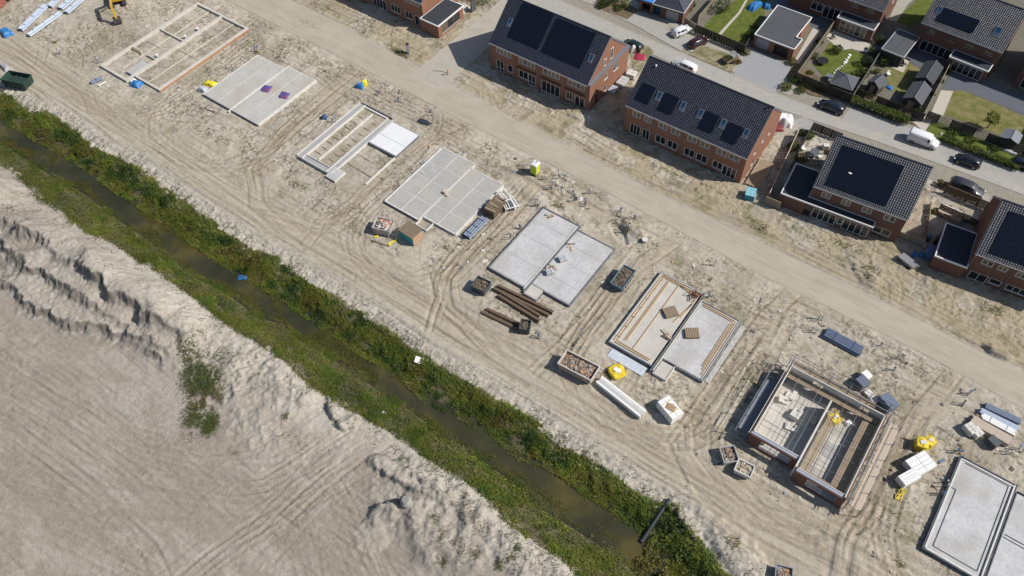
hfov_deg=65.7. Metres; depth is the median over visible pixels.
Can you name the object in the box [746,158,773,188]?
patio
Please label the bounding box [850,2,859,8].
window
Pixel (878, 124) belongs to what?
parking strip
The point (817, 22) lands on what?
patio
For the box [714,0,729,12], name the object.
shrub
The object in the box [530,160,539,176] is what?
portable toilet
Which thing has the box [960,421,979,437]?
wrapped pallet
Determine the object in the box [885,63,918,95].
lawn
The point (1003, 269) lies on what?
window
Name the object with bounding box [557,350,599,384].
skip
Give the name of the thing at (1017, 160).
parked car
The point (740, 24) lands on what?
lawn
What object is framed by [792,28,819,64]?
garden path
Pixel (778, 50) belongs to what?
garage door
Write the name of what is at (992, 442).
wrapped pallet
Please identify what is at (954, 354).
construction road
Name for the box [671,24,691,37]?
parked car
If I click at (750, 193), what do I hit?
storage box
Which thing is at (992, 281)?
window
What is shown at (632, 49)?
plastic wrapping
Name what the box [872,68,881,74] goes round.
shrub
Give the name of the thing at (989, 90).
patio
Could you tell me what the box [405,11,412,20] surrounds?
window
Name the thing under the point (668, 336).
offcut pile
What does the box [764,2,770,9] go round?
tarpaulin
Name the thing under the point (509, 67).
window
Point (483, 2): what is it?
shrub
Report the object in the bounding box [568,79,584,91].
window
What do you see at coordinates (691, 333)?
pallet stack
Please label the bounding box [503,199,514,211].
frame rack
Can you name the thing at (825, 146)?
barbecue
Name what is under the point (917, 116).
fence
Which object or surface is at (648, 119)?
window
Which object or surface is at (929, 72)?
shed
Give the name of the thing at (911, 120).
planting bed
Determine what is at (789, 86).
shrub
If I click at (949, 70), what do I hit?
shrub
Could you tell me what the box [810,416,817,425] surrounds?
block stack
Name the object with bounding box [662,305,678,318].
pallet stack
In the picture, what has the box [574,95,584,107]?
door
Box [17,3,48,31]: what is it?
pipe bundle
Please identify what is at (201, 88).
plastic bundle
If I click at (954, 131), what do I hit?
shrub
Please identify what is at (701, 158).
window
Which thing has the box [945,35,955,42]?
window
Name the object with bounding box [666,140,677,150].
window
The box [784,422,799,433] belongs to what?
block stack
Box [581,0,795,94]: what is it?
pavement
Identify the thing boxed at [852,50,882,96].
fence
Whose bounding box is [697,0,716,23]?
fence
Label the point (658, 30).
driveway
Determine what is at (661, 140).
window
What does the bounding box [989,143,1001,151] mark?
shrub
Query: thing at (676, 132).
window
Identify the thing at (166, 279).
bank scrub
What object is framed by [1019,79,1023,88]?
window
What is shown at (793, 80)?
shrub
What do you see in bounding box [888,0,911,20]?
garden path
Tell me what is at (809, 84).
shrub
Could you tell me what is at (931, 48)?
window
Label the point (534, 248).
house foundation
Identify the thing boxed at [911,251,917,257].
drum
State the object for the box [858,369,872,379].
wrapped pallet
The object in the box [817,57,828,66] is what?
trampoline
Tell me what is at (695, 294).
props rack
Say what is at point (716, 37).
fence
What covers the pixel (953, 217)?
board stack
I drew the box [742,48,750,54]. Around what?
shrub
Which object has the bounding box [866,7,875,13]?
window
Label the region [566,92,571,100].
window
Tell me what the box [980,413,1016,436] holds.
timber pack
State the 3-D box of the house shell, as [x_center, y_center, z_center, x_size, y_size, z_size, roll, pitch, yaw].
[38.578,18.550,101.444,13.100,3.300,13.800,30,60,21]
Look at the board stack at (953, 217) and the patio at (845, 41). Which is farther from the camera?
the patio at (845, 41)
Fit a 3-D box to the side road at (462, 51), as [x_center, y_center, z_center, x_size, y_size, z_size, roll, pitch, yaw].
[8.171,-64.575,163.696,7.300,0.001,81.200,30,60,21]
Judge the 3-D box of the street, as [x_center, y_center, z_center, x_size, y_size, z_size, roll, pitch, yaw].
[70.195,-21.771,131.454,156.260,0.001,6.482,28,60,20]
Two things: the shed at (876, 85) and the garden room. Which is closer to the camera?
the shed at (876, 85)
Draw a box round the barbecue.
[822,143,829,150]
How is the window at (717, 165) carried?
in the brick house at (724, 131)
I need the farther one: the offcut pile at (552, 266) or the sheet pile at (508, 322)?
the offcut pile at (552, 266)
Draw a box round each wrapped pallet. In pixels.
[545,268,553,275]
[558,254,567,262]
[607,85,618,94]
[615,75,628,87]
[625,69,636,79]
[656,395,683,424]
[852,374,870,390]
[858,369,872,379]
[863,389,877,403]
[877,392,899,413]
[894,467,920,488]
[902,450,936,475]
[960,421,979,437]
[971,425,984,439]
[983,434,1001,450]
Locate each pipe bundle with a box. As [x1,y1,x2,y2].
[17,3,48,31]
[27,11,61,36]
[47,0,59,7]
[58,0,73,9]
[64,0,83,13]
[90,76,101,83]
[462,215,487,239]
[822,327,863,356]
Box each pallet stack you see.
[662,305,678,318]
[684,327,699,338]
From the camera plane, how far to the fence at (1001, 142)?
133.30 m
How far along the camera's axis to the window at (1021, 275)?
111.83 m
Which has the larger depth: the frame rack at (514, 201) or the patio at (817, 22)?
the patio at (817, 22)
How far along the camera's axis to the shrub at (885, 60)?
144.42 m
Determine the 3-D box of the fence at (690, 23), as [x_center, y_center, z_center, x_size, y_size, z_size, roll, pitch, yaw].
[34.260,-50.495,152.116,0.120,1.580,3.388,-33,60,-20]
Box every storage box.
[744,186,756,201]
[923,243,936,260]
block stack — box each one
[778,395,788,404]
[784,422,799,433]
[786,391,797,400]
[788,408,802,421]
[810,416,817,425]
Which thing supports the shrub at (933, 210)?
on the ground at (106, 468)
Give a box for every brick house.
[361,0,463,38]
[489,0,630,110]
[623,55,782,182]
[779,134,932,241]
[788,0,896,41]
[913,0,1023,82]
[928,196,1023,299]
[1012,67,1023,89]
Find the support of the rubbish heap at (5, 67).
on the ground at (106, 468)
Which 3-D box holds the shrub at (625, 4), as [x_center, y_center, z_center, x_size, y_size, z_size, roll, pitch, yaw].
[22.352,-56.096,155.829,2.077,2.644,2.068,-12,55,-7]
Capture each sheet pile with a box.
[481,307,519,331]
[493,284,553,317]
[497,291,540,322]
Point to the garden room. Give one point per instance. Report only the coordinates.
(897, 47)
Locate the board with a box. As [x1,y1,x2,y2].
[414,356,423,363]
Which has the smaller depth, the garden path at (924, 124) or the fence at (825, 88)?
the garden path at (924, 124)
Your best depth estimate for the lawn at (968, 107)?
137.35 m
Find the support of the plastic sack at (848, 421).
on the house shell
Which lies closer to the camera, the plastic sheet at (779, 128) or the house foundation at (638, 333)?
the house foundation at (638, 333)
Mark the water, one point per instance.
(590, 515)
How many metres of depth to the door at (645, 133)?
133.94 m
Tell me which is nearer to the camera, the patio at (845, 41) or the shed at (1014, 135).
the shed at (1014, 135)
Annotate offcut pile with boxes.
[546,263,556,270]
[662,328,673,339]
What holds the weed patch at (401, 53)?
on the ground at (106, 468)
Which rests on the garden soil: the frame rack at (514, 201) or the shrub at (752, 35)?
the shrub at (752, 35)
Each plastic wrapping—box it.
[629,45,641,52]
[778,113,793,128]
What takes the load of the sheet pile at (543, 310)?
on the ground at (106, 468)
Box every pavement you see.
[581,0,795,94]
[793,117,815,139]
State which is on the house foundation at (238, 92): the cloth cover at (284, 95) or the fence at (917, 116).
the cloth cover at (284, 95)
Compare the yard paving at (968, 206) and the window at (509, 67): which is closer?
the yard paving at (968, 206)
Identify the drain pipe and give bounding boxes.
[639,498,670,542]
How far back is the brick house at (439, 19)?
152.64 m
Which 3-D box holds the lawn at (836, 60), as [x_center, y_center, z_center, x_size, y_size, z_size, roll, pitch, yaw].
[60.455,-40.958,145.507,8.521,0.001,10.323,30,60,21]
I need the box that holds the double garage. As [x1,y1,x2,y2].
[752,5,811,59]
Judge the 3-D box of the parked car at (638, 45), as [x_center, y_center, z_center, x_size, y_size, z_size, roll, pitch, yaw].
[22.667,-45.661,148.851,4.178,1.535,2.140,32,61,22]
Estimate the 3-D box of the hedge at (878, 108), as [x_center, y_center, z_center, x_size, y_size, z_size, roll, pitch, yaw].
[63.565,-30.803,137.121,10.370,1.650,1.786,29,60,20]
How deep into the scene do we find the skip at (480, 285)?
116.35 m
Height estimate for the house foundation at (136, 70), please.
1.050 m
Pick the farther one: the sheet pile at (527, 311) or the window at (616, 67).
the window at (616, 67)
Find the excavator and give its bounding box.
[108,0,125,24]
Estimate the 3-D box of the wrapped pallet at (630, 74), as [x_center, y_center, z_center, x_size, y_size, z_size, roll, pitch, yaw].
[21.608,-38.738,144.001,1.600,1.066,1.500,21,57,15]
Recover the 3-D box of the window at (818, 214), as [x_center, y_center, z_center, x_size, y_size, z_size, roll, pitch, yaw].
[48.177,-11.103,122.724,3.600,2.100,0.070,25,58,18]
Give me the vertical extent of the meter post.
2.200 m
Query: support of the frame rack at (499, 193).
on the ground at (106, 468)
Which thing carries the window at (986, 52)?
in the brick house at (972, 39)
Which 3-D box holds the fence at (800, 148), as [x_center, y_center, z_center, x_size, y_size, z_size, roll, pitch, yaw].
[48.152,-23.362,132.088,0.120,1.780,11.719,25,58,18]
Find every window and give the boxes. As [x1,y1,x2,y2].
[373,0,386,10]
[391,4,400,14]
[404,0,418,7]
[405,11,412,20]
[441,11,459,33]
[496,47,510,58]
[508,65,512,73]
[518,70,527,80]
[519,58,534,69]
[542,80,559,97]
[543,68,559,80]
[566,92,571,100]
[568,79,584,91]
[613,61,618,72]
[632,110,640,118]
[644,116,651,123]
[655,134,665,145]
[658,122,667,130]
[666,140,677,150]
[670,127,679,136]
[683,147,694,158]
[687,135,696,143]
[695,153,707,164]
[699,141,709,149]
[711,160,722,170]
[716,148,726,157]
[728,153,739,162]
[810,1,823,12]
[810,208,836,224]
[821,5,840,20]
[821,192,831,199]
[836,217,843,224]
[838,20,866,38]
[840,199,850,206]
[840,219,868,236]
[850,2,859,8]
[861,207,871,214]
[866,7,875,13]
[871,226,890,237]
[883,215,895,222]
[918,40,952,59]
[926,28,936,34]
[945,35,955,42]
[950,61,982,80]
[964,42,974,49]
[980,259,993,267]
[982,49,993,56]
[987,278,1001,286]
[996,265,1008,272]
[1004,284,1023,296]
[1014,272,1023,279]
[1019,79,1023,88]
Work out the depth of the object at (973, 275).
115.76 m
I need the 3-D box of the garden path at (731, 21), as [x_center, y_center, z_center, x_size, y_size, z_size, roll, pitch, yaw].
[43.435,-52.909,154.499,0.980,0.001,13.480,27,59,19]
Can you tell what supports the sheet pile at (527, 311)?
on the ground at (106, 468)
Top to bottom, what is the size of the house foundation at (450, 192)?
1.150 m
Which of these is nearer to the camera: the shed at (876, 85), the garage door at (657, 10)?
the shed at (876, 85)
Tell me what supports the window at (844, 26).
in the brick house at (863, 20)
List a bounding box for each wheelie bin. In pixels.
[925,234,932,241]
[933,236,938,244]
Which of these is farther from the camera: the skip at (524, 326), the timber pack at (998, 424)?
the skip at (524, 326)
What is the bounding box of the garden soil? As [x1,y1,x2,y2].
[636,0,1023,153]
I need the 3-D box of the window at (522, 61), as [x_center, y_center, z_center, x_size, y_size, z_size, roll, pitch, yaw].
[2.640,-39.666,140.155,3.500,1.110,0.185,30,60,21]
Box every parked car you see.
[623,38,643,52]
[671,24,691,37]
[672,58,697,72]
[687,36,708,49]
[817,99,845,114]
[953,153,981,169]
[1011,156,1023,168]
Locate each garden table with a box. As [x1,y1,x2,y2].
[810,148,819,155]
[826,73,833,79]
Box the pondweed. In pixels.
[0,117,653,548]
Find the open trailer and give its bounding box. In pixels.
[721,50,738,63]
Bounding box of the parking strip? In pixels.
[842,108,1023,181]
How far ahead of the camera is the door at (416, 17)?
153.57 m
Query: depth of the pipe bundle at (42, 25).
156.13 m
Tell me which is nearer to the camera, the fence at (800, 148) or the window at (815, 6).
the fence at (800, 148)
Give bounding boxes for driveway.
[626,15,691,50]
[733,47,790,92]
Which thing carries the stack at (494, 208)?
on the ground at (106, 468)
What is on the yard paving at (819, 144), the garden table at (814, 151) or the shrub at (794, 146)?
the garden table at (814, 151)
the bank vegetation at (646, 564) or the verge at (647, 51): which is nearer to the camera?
the bank vegetation at (646, 564)
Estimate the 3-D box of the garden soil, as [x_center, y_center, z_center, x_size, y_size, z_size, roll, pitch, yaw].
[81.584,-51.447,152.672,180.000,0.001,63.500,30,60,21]
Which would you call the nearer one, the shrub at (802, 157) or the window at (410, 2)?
the shrub at (802, 157)
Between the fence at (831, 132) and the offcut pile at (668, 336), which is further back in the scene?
the fence at (831, 132)
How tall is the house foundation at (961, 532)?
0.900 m
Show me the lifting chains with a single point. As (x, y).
(902, 494)
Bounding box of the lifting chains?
[895,487,906,501]
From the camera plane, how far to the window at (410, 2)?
150.87 m
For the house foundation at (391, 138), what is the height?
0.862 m
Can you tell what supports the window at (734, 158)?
in the brick house at (724, 131)
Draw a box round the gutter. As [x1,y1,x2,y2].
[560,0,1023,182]
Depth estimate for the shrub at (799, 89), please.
141.09 m
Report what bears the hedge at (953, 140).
on the verge at (935, 129)
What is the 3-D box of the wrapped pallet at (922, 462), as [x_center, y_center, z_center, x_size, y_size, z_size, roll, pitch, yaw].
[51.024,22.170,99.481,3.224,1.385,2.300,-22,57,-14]
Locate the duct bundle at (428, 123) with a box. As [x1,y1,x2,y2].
[418,118,430,125]
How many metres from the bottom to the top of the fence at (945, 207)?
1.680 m
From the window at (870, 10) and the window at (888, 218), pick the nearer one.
the window at (888, 218)
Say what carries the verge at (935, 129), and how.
on the ground at (106, 468)
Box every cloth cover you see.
[260,85,272,92]
[278,91,289,98]
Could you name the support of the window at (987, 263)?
in the brick house at (988, 250)
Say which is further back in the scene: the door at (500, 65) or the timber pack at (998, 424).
the door at (500, 65)
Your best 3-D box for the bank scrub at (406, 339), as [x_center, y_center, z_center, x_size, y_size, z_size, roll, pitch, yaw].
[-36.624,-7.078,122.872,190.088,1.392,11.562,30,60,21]
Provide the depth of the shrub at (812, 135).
133.76 m
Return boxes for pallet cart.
[898,253,918,269]
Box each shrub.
[472,0,489,5]
[596,1,605,8]
[600,0,614,6]
[615,4,623,10]
[621,0,630,7]
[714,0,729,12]
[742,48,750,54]
[743,30,753,38]
[779,81,792,90]
[787,141,799,150]
[788,57,796,64]
[788,75,798,83]
[794,152,807,162]
[796,86,805,93]
[798,127,807,135]
[800,76,812,87]
[807,132,814,139]
[810,52,818,58]
[832,44,843,53]
[854,65,869,79]
[859,55,873,65]
[867,47,880,56]
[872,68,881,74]
[875,34,885,43]
[878,56,888,65]
[931,208,937,214]
[936,179,946,187]
[944,67,952,73]
[946,129,959,135]
[965,135,976,143]
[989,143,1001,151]
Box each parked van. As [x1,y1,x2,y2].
[906,127,939,149]
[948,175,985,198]
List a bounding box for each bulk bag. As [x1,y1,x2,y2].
[606,361,627,379]
[827,411,840,425]
[913,434,930,451]
[925,433,939,448]
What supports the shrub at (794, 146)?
on the ground at (106, 468)
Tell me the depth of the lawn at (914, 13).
154.08 m
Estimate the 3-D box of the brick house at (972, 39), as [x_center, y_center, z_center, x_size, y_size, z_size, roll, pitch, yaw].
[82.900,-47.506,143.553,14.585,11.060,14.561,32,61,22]
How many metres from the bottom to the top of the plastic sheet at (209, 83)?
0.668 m
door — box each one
[414,15,419,25]
[497,60,503,72]
[528,74,534,86]
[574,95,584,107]
[629,123,640,135]
[642,128,649,139]
[654,6,660,13]
[665,10,678,21]
[721,164,736,179]
[755,37,769,50]
[773,44,788,57]
[802,205,811,215]
[867,85,874,93]
[905,101,914,109]
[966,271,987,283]
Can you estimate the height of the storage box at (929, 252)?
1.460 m
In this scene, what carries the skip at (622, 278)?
on the ground at (106, 468)
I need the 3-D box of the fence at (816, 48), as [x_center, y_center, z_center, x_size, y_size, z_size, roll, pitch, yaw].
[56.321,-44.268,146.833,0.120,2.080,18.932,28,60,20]
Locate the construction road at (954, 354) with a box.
[228,0,1023,407]
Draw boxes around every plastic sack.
[130,80,143,88]
[321,114,327,119]
[356,82,363,89]
[843,419,851,426]
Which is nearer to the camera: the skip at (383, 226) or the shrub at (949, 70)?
the skip at (383, 226)
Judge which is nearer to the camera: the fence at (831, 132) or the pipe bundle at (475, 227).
the pipe bundle at (475, 227)
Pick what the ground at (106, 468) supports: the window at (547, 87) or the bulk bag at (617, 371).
the bulk bag at (617, 371)
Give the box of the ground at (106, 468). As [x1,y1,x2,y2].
[0,0,1023,575]
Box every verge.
[596,0,638,18]
[630,45,653,71]
[689,45,739,71]
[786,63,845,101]
[926,122,1023,170]
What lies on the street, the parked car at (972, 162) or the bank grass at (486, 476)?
the parked car at (972, 162)
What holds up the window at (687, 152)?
in the brick house at (724, 131)
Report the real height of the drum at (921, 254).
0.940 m
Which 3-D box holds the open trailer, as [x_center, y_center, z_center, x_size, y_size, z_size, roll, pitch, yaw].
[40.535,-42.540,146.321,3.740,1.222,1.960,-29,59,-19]
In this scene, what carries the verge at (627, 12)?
on the pavement at (644, 12)
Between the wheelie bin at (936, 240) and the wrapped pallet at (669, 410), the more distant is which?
the wheelie bin at (936, 240)
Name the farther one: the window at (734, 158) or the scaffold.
the window at (734, 158)
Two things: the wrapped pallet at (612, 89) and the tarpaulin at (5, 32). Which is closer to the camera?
the wrapped pallet at (612, 89)
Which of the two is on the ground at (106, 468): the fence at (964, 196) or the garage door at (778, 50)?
the fence at (964, 196)
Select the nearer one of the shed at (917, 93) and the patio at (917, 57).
the shed at (917, 93)
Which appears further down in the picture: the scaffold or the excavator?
the scaffold
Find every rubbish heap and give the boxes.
[0,63,11,71]
[458,2,469,13]
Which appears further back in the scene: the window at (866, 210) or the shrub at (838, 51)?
the shrub at (838, 51)
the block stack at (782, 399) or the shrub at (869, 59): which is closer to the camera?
the block stack at (782, 399)
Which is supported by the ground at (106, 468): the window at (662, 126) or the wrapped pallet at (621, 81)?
the wrapped pallet at (621, 81)
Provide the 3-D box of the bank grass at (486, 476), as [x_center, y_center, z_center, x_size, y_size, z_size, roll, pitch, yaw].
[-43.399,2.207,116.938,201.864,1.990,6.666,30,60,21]
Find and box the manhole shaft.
[400,495,411,508]
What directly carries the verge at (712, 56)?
on the pavement at (644, 12)
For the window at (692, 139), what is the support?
in the brick house at (724, 131)
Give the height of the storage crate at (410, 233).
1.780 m
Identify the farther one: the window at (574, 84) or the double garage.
the double garage
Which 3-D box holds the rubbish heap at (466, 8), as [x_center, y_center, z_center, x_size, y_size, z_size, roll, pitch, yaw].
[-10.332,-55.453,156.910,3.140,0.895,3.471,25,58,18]
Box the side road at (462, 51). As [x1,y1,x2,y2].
[413,0,542,88]
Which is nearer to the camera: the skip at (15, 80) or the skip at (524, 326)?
the skip at (524, 326)
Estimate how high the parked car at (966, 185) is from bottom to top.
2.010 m
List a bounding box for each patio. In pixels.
[746,158,773,188]
[770,0,828,29]
[826,30,869,51]
[892,58,909,71]
[905,31,945,71]
[941,72,1023,113]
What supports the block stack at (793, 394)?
on the house shell
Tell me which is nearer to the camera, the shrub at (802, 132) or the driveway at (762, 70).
the shrub at (802, 132)
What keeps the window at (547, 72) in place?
in the brick house at (562, 58)
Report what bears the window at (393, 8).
in the brick house at (439, 19)
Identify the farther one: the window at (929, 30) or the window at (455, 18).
the window at (455, 18)
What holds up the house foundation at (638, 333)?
on the ground at (106, 468)
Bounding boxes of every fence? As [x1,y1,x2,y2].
[684,17,697,30]
[694,24,745,52]
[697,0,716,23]
[764,196,780,209]
[768,128,799,196]
[788,123,813,172]
[795,18,836,79]
[796,73,853,102]
[811,122,842,138]
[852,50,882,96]
[852,87,925,121]
[897,232,925,246]
[925,62,950,111]
[925,110,1023,155]
[925,201,931,236]
[938,203,978,225]
[943,185,988,209]
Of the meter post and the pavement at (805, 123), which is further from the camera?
the meter post
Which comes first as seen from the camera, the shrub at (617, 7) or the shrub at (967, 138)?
the shrub at (967, 138)
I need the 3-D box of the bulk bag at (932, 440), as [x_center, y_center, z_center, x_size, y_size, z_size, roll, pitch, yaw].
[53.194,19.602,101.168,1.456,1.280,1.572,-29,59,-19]
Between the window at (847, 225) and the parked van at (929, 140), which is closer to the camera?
the window at (847, 225)
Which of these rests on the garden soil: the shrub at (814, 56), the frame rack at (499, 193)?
the shrub at (814, 56)
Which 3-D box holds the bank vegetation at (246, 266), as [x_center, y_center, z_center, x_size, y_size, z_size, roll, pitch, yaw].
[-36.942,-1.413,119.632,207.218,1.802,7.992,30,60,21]
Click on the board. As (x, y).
(417, 359)
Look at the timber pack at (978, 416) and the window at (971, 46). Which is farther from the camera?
the window at (971, 46)
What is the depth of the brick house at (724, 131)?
127.83 m
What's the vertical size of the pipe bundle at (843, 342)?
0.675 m
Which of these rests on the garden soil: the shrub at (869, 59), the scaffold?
the shrub at (869, 59)
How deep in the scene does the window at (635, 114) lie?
132.03 m
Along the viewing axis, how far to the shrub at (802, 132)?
134.57 m
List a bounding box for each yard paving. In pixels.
[805,133,833,163]
[941,191,990,213]
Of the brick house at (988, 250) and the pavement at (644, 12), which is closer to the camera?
the brick house at (988, 250)
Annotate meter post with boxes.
[405,43,409,53]
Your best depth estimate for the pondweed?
115.23 m
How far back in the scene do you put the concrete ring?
121.47 m
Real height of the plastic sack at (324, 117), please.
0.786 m
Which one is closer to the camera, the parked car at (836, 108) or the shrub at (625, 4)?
the parked car at (836, 108)
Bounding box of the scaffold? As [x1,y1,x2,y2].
[733,352,903,516]
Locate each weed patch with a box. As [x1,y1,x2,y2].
[5,175,570,575]
[53,19,1010,568]
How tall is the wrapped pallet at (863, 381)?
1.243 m
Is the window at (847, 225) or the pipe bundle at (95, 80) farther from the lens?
the pipe bundle at (95, 80)
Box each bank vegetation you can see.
[0,90,717,575]
[629,505,727,575]
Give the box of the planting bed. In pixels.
[861,93,916,125]
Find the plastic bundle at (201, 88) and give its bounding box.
[198,85,207,92]
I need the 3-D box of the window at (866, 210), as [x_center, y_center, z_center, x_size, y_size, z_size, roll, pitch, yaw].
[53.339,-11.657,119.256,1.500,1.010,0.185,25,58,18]
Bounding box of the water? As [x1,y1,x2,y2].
[0,115,660,575]
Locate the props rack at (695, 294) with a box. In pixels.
[688,288,701,300]
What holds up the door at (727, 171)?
in the brick house at (724, 131)
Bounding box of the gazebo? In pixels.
[830,70,859,96]
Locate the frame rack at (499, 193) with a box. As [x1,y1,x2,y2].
[497,188,511,200]
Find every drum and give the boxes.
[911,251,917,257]
[918,251,923,257]
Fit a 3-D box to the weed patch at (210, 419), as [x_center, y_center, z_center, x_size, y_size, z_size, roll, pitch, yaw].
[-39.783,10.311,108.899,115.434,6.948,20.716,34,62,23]
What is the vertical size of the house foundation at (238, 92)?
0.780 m
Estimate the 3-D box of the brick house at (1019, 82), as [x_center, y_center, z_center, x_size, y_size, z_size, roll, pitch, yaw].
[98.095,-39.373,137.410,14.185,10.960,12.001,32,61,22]
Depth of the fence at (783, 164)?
129.12 m
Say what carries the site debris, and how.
on the ground at (106, 468)
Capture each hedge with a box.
[849,94,911,124]
[940,134,1020,171]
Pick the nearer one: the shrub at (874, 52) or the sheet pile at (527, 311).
the sheet pile at (527, 311)
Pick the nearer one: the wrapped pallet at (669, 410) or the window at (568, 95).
the wrapped pallet at (669, 410)
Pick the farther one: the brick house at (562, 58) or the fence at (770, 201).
the brick house at (562, 58)
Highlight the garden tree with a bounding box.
[983,109,1000,127]
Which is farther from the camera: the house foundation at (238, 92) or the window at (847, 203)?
the house foundation at (238, 92)
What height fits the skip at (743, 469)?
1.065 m
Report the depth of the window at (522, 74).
142.90 m
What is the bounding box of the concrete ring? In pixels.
[642,237,647,243]
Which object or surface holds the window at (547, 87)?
in the brick house at (562, 58)
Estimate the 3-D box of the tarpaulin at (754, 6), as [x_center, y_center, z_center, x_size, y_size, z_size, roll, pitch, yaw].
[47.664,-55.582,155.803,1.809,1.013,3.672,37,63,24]
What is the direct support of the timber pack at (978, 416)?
on the ground at (106, 468)
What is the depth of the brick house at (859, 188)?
119.09 m
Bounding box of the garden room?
[879,29,919,67]
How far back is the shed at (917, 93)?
137.11 m
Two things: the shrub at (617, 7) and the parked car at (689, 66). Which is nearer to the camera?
the parked car at (689, 66)
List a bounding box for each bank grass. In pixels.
[0,146,646,575]
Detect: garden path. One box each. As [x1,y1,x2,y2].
[719,0,746,34]
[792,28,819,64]
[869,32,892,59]
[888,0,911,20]
[914,116,931,130]
[932,90,952,115]
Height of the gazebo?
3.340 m
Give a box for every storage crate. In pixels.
[398,221,422,245]
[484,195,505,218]
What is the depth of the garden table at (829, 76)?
142.67 m
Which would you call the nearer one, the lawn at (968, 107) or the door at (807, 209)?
the door at (807, 209)
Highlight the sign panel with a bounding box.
[470,0,475,12]
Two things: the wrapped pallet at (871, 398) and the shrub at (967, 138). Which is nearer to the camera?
the wrapped pallet at (871, 398)
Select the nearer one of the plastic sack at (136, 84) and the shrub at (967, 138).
the shrub at (967, 138)
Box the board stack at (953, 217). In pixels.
[937,207,962,223]
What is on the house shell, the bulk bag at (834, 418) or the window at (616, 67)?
the bulk bag at (834, 418)
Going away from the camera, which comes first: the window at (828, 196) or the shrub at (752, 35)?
the window at (828, 196)
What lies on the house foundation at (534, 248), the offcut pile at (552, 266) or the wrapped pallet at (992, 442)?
the offcut pile at (552, 266)
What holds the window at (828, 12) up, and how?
in the brick house at (863, 20)
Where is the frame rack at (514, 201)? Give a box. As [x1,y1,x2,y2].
[508,195,519,209]
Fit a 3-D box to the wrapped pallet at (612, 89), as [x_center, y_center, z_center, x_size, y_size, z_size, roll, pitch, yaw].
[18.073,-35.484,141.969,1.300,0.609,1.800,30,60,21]
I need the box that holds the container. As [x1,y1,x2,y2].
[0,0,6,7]
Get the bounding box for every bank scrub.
[0,65,768,575]
[0,162,576,575]
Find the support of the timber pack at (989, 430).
on the ground at (106, 468)
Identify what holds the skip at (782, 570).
on the ground at (106, 468)
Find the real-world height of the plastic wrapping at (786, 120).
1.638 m
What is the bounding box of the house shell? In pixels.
[746,363,886,507]
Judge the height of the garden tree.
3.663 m
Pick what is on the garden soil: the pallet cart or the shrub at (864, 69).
the shrub at (864, 69)
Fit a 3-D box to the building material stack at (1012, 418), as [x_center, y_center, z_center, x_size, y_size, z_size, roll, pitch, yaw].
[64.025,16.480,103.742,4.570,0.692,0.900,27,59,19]
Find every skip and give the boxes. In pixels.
[0,70,33,89]
[372,216,394,236]
[470,276,490,295]
[519,318,531,334]
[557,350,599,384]
[610,264,635,291]
[718,445,739,465]
[734,458,754,479]
[775,563,793,575]
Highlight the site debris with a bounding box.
[65,1,1023,575]
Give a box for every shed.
[865,74,887,96]
[901,81,931,111]
[915,60,943,86]
[1001,128,1022,149]
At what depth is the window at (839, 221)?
121.75 m
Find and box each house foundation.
[100,2,249,91]
[203,55,316,126]
[296,102,419,184]
[384,147,503,235]
[488,207,615,306]
[607,271,744,382]
[920,455,1023,575]
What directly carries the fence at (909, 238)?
on the ground at (106, 468)
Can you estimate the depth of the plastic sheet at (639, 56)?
147.55 m
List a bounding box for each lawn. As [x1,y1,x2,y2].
[702,0,766,43]
[814,42,869,79]
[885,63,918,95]
[895,0,933,26]
[944,90,1023,145]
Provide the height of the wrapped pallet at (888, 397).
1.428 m
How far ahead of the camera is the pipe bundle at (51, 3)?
160.09 m
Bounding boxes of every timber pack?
[596,376,645,418]
[969,415,1012,446]
[975,414,1013,438]
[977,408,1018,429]
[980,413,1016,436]
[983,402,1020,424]
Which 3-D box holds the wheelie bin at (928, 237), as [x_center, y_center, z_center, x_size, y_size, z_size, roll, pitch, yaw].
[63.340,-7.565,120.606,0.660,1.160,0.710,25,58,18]
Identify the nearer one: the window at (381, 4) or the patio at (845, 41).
the patio at (845, 41)
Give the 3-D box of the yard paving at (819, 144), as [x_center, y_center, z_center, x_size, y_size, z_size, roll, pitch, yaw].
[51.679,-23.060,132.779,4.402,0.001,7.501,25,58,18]
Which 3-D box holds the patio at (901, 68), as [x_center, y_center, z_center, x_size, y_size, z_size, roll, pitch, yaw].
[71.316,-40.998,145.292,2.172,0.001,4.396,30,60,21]
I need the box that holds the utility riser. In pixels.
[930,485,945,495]
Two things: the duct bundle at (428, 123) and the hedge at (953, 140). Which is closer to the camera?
the hedge at (953, 140)
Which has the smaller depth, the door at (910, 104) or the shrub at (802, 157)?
the shrub at (802, 157)
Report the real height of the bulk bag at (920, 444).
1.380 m
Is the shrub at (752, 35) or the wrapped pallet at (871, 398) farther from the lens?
the shrub at (752, 35)
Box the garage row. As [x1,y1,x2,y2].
[639,0,693,23]
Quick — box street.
[538,0,1023,194]
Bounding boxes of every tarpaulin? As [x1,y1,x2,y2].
[0,27,13,38]
[746,0,762,11]
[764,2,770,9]
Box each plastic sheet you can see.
[202,80,216,86]
[238,274,248,279]
[633,53,645,60]
[775,125,783,131]
[1003,149,1016,155]
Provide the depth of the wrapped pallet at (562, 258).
119.21 m
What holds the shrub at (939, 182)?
on the ground at (106, 468)

